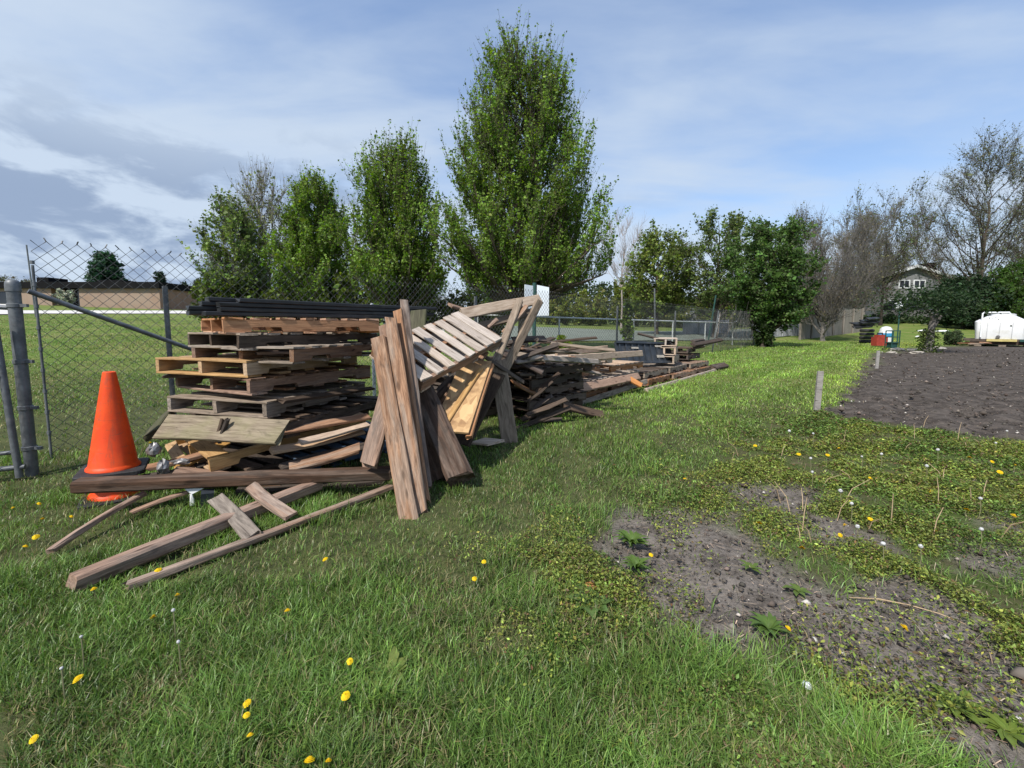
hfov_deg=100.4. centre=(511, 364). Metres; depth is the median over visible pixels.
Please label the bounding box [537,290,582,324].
shrub
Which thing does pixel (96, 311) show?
path
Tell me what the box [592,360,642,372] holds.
pallet
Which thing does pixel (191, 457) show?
board
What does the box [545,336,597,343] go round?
broken board
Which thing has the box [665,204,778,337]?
leafy tree
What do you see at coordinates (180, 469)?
board
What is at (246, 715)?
dandelion
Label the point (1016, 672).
soil crumbs
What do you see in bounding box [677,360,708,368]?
pallet
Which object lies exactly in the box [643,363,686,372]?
pallet
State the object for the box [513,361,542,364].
broken board
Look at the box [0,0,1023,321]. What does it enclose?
sky
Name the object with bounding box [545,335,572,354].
weed clump
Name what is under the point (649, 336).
board
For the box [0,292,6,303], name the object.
window
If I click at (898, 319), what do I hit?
bird feeder
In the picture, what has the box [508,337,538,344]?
broken board
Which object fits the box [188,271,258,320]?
shrub
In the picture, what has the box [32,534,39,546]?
dandelion
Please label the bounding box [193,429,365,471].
pallet
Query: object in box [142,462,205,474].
board
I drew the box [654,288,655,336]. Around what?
pole
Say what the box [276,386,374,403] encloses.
board
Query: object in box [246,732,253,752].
dandelion
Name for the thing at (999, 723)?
broadleaf plant
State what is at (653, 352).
plastic pallet
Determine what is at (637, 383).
board
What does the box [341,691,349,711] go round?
dandelion
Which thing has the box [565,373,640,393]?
board
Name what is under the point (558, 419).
broken board
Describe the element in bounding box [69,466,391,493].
timber
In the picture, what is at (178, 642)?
dandelion
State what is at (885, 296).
budding tree
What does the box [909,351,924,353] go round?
stone
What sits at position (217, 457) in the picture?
pallet
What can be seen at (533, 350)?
broken board
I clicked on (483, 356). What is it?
board
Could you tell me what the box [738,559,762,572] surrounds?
broadleaf plant
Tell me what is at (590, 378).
pallet
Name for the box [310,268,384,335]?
shrub
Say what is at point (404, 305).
plank
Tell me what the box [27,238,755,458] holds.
chain link fence
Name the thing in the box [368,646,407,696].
broadleaf plant
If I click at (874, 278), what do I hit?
budding tree
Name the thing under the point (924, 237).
budding tree
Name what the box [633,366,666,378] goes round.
pallet
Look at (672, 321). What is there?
fence
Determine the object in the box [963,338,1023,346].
flatbed trailer
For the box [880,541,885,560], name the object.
dandelion
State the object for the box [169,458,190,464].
metal scrap
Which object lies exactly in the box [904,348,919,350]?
stone
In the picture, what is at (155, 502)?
stick
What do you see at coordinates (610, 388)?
pallet
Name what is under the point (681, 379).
board
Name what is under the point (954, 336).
garden bush
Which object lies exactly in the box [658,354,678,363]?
pallet
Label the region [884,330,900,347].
wire stand
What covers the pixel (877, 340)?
fuel can
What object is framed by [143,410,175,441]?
board
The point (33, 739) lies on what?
dandelion
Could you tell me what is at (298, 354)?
pallet
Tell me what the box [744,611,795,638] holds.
broadleaf plant
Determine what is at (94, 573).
timber
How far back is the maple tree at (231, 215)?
23.78 m
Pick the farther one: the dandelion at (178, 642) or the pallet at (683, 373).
the pallet at (683, 373)
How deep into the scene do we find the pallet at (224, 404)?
3.48 m
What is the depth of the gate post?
3.37 m
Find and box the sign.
[524,283,548,345]
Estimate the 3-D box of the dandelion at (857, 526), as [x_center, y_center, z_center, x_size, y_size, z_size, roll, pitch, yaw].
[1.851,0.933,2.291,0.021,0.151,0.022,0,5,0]
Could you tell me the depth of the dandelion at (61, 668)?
1.34 m
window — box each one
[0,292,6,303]
[898,280,910,287]
[913,280,925,287]
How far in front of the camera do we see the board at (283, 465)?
3.25 m
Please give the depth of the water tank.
25.52 m
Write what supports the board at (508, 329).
on the board at (505, 414)
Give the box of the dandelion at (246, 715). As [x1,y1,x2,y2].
[243,712,249,726]
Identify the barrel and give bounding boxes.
[878,326,892,341]
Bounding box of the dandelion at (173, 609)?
[171,608,175,640]
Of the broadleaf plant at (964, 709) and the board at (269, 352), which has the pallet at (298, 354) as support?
the board at (269, 352)
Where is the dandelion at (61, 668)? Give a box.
[59,666,65,705]
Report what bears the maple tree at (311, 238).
on the ground at (942, 417)
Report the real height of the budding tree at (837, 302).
10.315 m
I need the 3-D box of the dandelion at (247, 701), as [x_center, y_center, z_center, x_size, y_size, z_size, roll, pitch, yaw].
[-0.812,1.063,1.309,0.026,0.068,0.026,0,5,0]
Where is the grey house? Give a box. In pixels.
[834,263,950,316]
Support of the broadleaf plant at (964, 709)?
on the ground at (942, 417)
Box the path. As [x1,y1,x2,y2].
[23,310,185,312]
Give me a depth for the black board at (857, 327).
28.53 m
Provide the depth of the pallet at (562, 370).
5.64 m
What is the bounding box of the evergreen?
[928,270,998,328]
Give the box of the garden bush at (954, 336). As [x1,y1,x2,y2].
[941,329,965,345]
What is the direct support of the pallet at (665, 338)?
on the pallet at (675, 350)
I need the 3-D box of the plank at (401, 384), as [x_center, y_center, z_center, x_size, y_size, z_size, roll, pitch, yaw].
[-0.774,0.301,3.075,0.101,1.566,0.064,-12,-25,-7]
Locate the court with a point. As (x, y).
(608, 333)
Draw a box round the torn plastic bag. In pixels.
[185,488,202,505]
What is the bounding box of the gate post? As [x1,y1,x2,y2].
[0,279,43,476]
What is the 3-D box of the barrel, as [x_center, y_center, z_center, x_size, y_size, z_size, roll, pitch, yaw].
[23.677,-1.824,27.039,0.800,1.160,0.800,0,5,0]
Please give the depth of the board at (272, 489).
3.15 m
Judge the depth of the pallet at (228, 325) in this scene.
3.54 m
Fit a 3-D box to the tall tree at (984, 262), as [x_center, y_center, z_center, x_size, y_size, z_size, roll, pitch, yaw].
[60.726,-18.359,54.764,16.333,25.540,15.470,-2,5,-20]
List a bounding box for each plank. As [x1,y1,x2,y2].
[360,394,384,468]
[371,335,418,519]
[379,324,393,377]
[385,316,427,513]
[393,308,430,502]
[400,299,431,487]
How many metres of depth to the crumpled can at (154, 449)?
3.00 m
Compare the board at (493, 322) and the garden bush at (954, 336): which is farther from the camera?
the garden bush at (954, 336)
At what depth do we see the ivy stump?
24.12 m
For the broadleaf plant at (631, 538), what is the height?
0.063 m
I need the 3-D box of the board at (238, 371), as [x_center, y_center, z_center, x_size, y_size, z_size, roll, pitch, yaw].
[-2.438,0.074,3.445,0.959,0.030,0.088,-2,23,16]
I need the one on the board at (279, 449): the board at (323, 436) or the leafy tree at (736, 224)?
the board at (323, 436)
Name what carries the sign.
on the ground at (942, 417)
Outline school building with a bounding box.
[0,277,211,309]
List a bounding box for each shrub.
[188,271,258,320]
[244,277,310,317]
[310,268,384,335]
[398,280,455,329]
[440,284,509,335]
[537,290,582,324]
[567,288,615,325]
[607,276,646,326]
[645,288,698,327]
[691,296,737,325]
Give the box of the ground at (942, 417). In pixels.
[0,305,1023,767]
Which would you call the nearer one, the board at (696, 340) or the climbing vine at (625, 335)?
the board at (696, 340)
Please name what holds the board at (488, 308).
on the board at (501, 319)
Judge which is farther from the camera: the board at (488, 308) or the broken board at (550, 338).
the broken board at (550, 338)
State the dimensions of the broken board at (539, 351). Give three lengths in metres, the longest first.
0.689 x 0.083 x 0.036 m
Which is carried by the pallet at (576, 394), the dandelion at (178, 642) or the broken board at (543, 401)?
the broken board at (543, 401)
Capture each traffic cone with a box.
[72,371,149,481]
[77,491,149,509]
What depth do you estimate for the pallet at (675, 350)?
9.74 m
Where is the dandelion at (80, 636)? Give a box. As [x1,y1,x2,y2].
[79,635,84,668]
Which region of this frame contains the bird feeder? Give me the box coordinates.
[895,302,903,341]
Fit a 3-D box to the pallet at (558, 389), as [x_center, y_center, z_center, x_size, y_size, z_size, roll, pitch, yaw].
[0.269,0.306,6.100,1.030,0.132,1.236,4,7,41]
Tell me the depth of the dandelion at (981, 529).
2.26 m
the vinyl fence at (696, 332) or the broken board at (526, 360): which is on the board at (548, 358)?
the broken board at (526, 360)
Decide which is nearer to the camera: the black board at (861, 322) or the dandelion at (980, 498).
the dandelion at (980, 498)
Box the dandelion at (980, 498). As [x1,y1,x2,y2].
[978,497,982,519]
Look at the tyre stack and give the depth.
29.85 m
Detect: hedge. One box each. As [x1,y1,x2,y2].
[863,311,928,323]
[915,316,958,324]
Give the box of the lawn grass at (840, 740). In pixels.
[0,314,1023,767]
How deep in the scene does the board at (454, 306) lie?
4.63 m
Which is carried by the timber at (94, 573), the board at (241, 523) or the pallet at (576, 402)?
the board at (241, 523)
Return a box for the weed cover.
[348,399,1023,767]
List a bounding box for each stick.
[45,491,146,553]
[129,491,189,513]
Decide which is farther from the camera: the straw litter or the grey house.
the grey house
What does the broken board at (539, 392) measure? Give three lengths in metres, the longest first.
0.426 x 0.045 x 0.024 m
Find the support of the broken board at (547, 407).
on the board at (548, 416)
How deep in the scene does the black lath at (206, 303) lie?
3.27 m
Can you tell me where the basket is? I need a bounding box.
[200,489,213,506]
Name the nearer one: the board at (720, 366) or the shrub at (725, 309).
the board at (720, 366)
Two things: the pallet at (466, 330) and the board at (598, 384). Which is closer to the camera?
the pallet at (466, 330)
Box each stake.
[813,371,823,410]
[875,351,879,368]
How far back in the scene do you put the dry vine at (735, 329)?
21.84 m
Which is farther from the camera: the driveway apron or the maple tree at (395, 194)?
the driveway apron
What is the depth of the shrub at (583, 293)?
62.15 m
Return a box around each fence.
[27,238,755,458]
[477,314,733,345]
[683,319,728,333]
[751,324,798,336]
[798,308,863,339]
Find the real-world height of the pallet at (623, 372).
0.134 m
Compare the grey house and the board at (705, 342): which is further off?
the grey house
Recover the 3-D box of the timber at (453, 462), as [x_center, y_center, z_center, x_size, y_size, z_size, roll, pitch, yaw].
[-0.645,0.430,3.510,0.207,0.157,1.276,-27,54,-8]
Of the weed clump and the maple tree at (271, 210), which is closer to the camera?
the weed clump
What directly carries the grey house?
on the ground at (942, 417)
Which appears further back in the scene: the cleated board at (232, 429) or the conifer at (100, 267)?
the conifer at (100, 267)
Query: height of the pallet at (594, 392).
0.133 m
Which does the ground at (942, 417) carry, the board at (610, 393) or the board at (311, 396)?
the board at (610, 393)
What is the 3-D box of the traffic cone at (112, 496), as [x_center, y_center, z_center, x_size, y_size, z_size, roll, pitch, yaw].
[-2.838,0.600,3.042,0.370,0.715,0.370,-2,5,-40]
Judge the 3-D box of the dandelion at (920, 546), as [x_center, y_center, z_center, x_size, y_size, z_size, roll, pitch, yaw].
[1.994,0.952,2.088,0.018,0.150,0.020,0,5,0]
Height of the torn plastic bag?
0.135 m
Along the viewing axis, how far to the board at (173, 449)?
3.40 m
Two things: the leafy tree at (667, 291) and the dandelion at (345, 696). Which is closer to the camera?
the dandelion at (345, 696)
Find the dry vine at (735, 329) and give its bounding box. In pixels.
[716,301,759,348]
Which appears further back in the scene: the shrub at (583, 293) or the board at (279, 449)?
the shrub at (583, 293)
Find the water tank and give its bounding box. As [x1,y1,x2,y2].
[975,312,1023,338]
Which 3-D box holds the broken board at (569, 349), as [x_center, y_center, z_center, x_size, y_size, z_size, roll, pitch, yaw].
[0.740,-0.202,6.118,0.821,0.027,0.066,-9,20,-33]
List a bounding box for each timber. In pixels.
[66,482,322,591]
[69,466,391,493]
[415,361,474,488]
[424,430,445,483]
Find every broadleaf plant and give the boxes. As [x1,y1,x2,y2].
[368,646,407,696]
[566,584,613,618]
[612,529,650,546]
[621,554,651,573]
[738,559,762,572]
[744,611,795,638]
[782,583,812,596]
[921,681,991,728]
[969,711,1023,748]
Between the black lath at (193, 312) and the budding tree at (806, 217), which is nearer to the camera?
the black lath at (193, 312)
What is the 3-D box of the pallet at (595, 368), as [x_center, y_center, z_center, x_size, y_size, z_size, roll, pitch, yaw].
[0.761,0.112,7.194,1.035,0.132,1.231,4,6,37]
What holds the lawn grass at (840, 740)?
on the ground at (942, 417)
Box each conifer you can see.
[83,250,130,281]
[153,271,167,282]
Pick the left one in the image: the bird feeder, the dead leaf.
the dead leaf
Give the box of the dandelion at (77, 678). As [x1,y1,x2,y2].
[72,674,83,687]
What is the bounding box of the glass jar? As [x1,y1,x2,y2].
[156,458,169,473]
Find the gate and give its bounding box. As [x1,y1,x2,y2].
[0,333,26,477]
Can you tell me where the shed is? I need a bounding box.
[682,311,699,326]
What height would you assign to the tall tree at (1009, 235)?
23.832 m
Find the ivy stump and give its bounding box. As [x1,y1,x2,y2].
[749,298,777,346]
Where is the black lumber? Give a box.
[849,321,879,324]
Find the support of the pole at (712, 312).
on the ground at (942, 417)
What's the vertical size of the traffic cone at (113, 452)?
0.715 m
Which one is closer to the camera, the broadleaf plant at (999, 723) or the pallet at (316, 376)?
the broadleaf plant at (999, 723)
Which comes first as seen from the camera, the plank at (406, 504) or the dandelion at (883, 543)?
the dandelion at (883, 543)
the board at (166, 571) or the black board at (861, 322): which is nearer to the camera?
the board at (166, 571)
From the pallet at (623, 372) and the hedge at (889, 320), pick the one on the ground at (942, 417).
the hedge at (889, 320)
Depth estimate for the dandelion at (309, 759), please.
1.13 m
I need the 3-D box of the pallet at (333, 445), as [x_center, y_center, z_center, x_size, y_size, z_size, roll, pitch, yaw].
[-1.705,0.759,4.129,0.983,0.134,1.167,4,7,38]
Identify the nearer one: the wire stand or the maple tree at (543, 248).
the maple tree at (543, 248)
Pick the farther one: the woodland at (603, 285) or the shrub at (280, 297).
the woodland at (603, 285)
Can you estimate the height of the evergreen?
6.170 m
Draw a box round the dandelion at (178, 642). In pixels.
[176,640,181,677]
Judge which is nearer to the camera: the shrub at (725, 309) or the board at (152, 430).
the board at (152, 430)
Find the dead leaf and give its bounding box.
[585,581,595,589]
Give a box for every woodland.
[275,295,467,306]
[483,270,1023,327]
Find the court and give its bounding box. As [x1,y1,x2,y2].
[500,326,789,340]
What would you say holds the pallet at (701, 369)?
on the ground at (942, 417)
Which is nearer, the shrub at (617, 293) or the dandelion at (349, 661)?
the dandelion at (349, 661)
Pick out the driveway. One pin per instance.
(3, 311)
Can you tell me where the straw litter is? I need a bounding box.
[518,359,1023,767]
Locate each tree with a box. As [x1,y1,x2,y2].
[0,274,26,281]
[51,288,76,304]
[176,181,278,299]
[210,154,296,297]
[253,160,363,318]
[320,116,456,306]
[413,7,630,346]
[597,206,646,327]
[619,219,696,333]
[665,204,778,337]
[711,214,831,346]
[783,200,838,306]
[795,196,889,340]
[818,190,911,312]
[838,209,906,316]
[840,268,1023,352]
[843,171,948,325]
[890,201,958,279]
[899,120,1023,287]
[975,256,1023,318]
[979,170,1023,282]
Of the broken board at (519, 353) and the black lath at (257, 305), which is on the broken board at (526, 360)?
the broken board at (519, 353)
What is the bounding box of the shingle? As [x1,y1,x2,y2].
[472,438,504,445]
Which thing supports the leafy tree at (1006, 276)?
on the ground at (942, 417)
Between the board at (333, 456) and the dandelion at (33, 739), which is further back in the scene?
the board at (333, 456)
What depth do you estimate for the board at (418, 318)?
4.03 m
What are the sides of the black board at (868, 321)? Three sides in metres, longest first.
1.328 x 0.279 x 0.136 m
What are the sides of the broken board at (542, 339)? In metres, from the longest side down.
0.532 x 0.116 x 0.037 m
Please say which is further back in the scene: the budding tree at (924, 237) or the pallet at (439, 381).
the budding tree at (924, 237)
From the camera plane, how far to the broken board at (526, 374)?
5.07 m
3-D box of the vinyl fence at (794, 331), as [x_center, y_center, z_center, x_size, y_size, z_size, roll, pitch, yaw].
[23.170,-3.070,36.582,7.678,2.119,0.156,-2,6,-24]
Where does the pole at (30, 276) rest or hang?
on the ground at (942, 417)
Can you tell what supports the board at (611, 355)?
on the pallet at (601, 361)
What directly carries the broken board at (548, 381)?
on the broken board at (539, 392)
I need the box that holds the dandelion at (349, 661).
[346,658,352,668]
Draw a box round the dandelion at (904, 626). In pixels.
[900,624,907,633]
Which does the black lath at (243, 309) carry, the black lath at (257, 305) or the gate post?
the black lath at (257, 305)
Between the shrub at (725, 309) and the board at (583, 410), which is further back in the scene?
the shrub at (725, 309)
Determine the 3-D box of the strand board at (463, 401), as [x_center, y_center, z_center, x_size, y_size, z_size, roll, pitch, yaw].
[-0.404,0.274,3.788,0.322,0.569,0.927,1,5,9]
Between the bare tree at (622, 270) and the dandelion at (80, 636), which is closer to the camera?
the dandelion at (80, 636)
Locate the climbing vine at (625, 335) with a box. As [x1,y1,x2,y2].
[619,297,636,340]
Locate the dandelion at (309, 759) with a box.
[304,755,315,767]
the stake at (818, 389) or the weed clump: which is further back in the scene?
the weed clump
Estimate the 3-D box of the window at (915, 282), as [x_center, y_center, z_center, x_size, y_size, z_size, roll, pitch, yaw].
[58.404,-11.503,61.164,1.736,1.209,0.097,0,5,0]
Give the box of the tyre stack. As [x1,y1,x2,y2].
[859,329,874,342]
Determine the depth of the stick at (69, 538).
2.45 m
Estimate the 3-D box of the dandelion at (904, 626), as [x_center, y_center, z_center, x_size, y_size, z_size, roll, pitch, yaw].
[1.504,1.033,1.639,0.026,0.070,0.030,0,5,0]
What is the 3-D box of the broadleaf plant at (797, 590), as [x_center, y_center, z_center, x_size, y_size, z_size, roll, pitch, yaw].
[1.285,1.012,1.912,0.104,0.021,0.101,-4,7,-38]
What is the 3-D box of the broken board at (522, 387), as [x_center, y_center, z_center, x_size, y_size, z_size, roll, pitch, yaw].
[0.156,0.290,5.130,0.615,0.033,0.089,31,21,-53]
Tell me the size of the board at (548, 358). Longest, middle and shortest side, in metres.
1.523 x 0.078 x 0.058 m
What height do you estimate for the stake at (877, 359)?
0.618 m
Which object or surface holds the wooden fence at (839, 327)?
on the ground at (942, 417)
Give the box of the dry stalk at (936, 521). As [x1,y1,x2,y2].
[932,507,943,536]
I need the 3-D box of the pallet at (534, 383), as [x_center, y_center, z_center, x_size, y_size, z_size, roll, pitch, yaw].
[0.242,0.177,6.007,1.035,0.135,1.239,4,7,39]
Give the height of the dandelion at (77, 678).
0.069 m
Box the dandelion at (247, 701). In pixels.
[243,699,250,710]
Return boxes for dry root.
[849,597,964,623]
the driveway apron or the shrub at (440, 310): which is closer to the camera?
the shrub at (440, 310)
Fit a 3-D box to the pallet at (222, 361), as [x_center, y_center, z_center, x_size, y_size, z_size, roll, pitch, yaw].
[-2.241,-0.029,3.903,1.030,0.134,1.235,2,5,19]
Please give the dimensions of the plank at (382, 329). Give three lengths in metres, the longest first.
1.511 x 0.122 x 0.048 m
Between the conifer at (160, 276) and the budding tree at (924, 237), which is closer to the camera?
the budding tree at (924, 237)
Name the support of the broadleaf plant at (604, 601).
on the ground at (942, 417)
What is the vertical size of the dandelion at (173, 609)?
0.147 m
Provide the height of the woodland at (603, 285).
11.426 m
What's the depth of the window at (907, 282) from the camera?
61.15 m
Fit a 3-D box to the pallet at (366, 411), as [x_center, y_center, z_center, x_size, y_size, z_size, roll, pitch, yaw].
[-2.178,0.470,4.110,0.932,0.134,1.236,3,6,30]
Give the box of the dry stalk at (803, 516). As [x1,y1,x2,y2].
[802,498,806,532]
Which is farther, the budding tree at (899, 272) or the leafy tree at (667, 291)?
the budding tree at (899, 272)
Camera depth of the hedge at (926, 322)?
49.04 m
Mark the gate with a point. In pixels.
(17, 466)
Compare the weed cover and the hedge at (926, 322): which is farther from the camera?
the hedge at (926, 322)
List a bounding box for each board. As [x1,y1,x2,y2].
[122,484,393,590]
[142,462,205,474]
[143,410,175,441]
[146,452,203,470]
[152,414,291,445]
[162,369,242,377]
[165,441,195,467]
[171,466,279,486]
[174,442,229,467]
[207,493,260,538]
[234,480,384,497]
[244,482,296,520]
[253,349,289,354]
[268,429,365,454]
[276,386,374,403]
[278,442,364,469]
[284,413,371,434]
[289,443,359,468]
[298,422,369,444]
[410,309,426,341]
[435,371,456,399]
[440,351,488,403]
[442,360,493,439]
[447,303,462,310]
[455,372,504,446]
[460,294,541,317]
[478,308,530,328]
[485,356,523,383]
[487,318,498,328]
[492,298,522,360]
[493,359,517,442]
[502,305,528,331]
[502,351,543,374]
[505,298,542,370]
[505,349,544,360]
[506,347,536,350]
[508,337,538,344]
[510,379,538,396]
[511,335,547,341]
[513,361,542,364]
[514,342,557,362]
[514,355,543,363]
[516,373,546,375]
[516,405,570,427]
[519,347,558,352]
[520,402,552,421]
[525,397,567,416]
[526,381,552,401]
[527,355,598,363]
[532,394,553,409]
[532,417,561,422]
[535,372,560,390]
[539,337,555,343]
[541,348,577,354]
[543,361,601,375]
[544,350,582,353]
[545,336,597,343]
[550,341,614,351]
[555,345,607,355]
[562,402,603,417]
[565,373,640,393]
[568,350,642,359]
[583,379,647,403]
[630,377,642,387]
[637,332,674,343]
[644,369,715,391]
[690,338,722,346]
[690,339,704,341]
[709,362,728,369]
[852,326,872,328]
[858,321,875,324]
[859,319,877,321]
[865,317,880,320]
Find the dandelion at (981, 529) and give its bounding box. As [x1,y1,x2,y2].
[979,527,983,549]
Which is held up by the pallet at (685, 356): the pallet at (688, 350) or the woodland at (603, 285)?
the pallet at (688, 350)
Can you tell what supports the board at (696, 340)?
on the board at (705, 342)
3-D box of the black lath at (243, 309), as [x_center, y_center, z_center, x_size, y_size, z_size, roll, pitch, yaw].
[-1.553,-0.479,3.942,0.120,0.040,1.964,5,7,43]
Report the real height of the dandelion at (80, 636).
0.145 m
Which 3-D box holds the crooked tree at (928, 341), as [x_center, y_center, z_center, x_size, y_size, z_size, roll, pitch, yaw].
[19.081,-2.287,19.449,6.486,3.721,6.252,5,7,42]
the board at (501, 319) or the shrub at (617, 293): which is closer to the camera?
the board at (501, 319)
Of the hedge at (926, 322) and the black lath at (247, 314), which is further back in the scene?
the hedge at (926, 322)
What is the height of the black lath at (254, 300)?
0.038 m
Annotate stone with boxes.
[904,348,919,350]
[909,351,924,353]
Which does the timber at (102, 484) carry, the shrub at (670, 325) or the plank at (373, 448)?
the plank at (373, 448)
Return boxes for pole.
[26,245,35,316]
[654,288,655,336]
[708,295,716,339]
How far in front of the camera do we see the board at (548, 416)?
5.16 m
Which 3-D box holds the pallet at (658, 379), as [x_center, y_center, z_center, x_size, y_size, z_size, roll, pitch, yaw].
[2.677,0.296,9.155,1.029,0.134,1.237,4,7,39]
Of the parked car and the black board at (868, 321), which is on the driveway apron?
the parked car
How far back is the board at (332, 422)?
3.48 m
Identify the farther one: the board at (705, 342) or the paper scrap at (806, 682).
the board at (705, 342)
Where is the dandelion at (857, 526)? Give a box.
[855,524,859,543]
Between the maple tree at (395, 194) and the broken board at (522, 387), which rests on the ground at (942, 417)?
the maple tree at (395, 194)
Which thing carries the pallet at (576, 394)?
on the pallet at (576, 402)
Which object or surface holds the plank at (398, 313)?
on the ground at (942, 417)
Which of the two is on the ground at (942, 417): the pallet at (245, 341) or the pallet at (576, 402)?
the pallet at (576, 402)
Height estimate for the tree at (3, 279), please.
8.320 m
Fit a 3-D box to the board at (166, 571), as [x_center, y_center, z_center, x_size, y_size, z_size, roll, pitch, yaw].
[-1.308,0.943,2.496,0.057,0.041,1.463,4,7,37]
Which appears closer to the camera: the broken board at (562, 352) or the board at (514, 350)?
the board at (514, 350)
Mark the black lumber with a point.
(855, 323)
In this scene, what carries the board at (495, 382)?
on the ground at (942, 417)
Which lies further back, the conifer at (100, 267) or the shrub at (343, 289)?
the conifer at (100, 267)
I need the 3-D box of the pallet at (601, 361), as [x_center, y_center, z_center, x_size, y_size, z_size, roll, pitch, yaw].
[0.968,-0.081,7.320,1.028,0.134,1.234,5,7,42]
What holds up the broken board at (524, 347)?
on the broken board
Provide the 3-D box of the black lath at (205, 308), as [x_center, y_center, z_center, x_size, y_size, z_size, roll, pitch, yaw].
[-1.820,-0.486,3.897,0.119,0.039,1.868,5,7,43]
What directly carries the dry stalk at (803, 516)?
on the ground at (942, 417)
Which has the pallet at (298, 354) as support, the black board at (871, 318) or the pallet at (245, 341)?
the pallet at (245, 341)
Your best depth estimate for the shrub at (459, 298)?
19.34 m
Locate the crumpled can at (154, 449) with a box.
[145,442,162,456]
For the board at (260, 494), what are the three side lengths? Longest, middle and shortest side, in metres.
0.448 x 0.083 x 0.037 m
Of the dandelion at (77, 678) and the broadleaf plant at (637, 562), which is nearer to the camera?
the dandelion at (77, 678)
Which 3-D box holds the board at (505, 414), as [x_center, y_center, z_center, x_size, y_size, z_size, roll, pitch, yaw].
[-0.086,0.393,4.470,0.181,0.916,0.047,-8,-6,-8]
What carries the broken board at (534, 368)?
on the broken board at (539, 351)
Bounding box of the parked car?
[883,300,922,309]
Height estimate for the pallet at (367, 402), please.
0.133 m
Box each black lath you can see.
[186,305,305,310]
[186,310,204,314]
[198,301,215,305]
[201,311,393,318]
[205,297,235,301]
[216,302,427,312]
[216,307,433,315]
[235,298,436,309]
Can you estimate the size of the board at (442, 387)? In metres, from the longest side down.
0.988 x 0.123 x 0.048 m
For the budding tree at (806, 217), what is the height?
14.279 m
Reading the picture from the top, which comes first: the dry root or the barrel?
the barrel
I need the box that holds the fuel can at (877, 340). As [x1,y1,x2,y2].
[871,333,887,345]
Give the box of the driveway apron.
[874,310,927,316]
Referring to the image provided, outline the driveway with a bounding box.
[0,304,7,313]
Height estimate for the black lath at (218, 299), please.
0.038 m
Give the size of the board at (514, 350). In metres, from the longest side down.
0.996 x 0.110 x 0.055 m
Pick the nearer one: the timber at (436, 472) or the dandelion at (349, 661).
the dandelion at (349, 661)
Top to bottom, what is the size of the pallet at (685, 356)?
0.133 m
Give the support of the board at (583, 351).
on the pallet at (601, 361)
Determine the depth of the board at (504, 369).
4.48 m
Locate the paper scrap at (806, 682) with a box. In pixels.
[802,680,810,689]
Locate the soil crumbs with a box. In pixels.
[559,348,1023,767]
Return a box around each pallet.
[155,353,357,377]
[167,381,365,418]
[175,364,370,395]
[175,409,365,471]
[187,331,376,350]
[190,401,368,419]
[191,341,371,363]
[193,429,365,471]
[196,393,377,437]
[201,317,378,333]
[274,421,387,468]
[369,311,501,392]
[426,370,521,384]
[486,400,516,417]
[491,399,582,420]
[492,389,587,411]
[509,372,582,389]
[510,362,591,377]
[510,377,583,398]
[549,354,611,364]
[562,374,614,384]
[582,366,599,376]
[586,387,607,397]
[591,379,641,390]
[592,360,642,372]
[596,368,639,379]
[614,341,671,362]
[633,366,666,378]
[642,374,669,385]
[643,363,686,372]
[654,337,676,345]
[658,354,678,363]
[659,346,677,354]
[667,369,694,379]
[671,346,694,352]
[677,353,699,359]
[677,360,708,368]
[687,366,710,373]
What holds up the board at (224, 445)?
on the board at (173, 449)
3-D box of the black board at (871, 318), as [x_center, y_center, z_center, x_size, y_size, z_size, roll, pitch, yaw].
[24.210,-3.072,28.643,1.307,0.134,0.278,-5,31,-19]
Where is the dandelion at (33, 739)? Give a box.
[29,734,38,755]
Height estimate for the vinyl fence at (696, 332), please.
1.647 m
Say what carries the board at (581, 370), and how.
on the pallet at (562, 370)
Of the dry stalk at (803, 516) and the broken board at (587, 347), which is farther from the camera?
the broken board at (587, 347)
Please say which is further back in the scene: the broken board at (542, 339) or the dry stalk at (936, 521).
the broken board at (542, 339)
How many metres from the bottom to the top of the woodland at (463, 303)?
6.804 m
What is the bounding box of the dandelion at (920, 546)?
[918,544,923,569]
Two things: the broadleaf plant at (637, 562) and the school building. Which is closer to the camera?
the broadleaf plant at (637, 562)
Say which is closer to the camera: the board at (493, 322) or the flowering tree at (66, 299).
the board at (493, 322)
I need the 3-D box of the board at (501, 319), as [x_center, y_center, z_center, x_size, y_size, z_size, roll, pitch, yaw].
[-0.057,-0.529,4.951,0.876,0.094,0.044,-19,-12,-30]
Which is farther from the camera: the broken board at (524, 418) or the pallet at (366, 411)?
the broken board at (524, 418)
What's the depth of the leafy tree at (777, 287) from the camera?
23.80 m

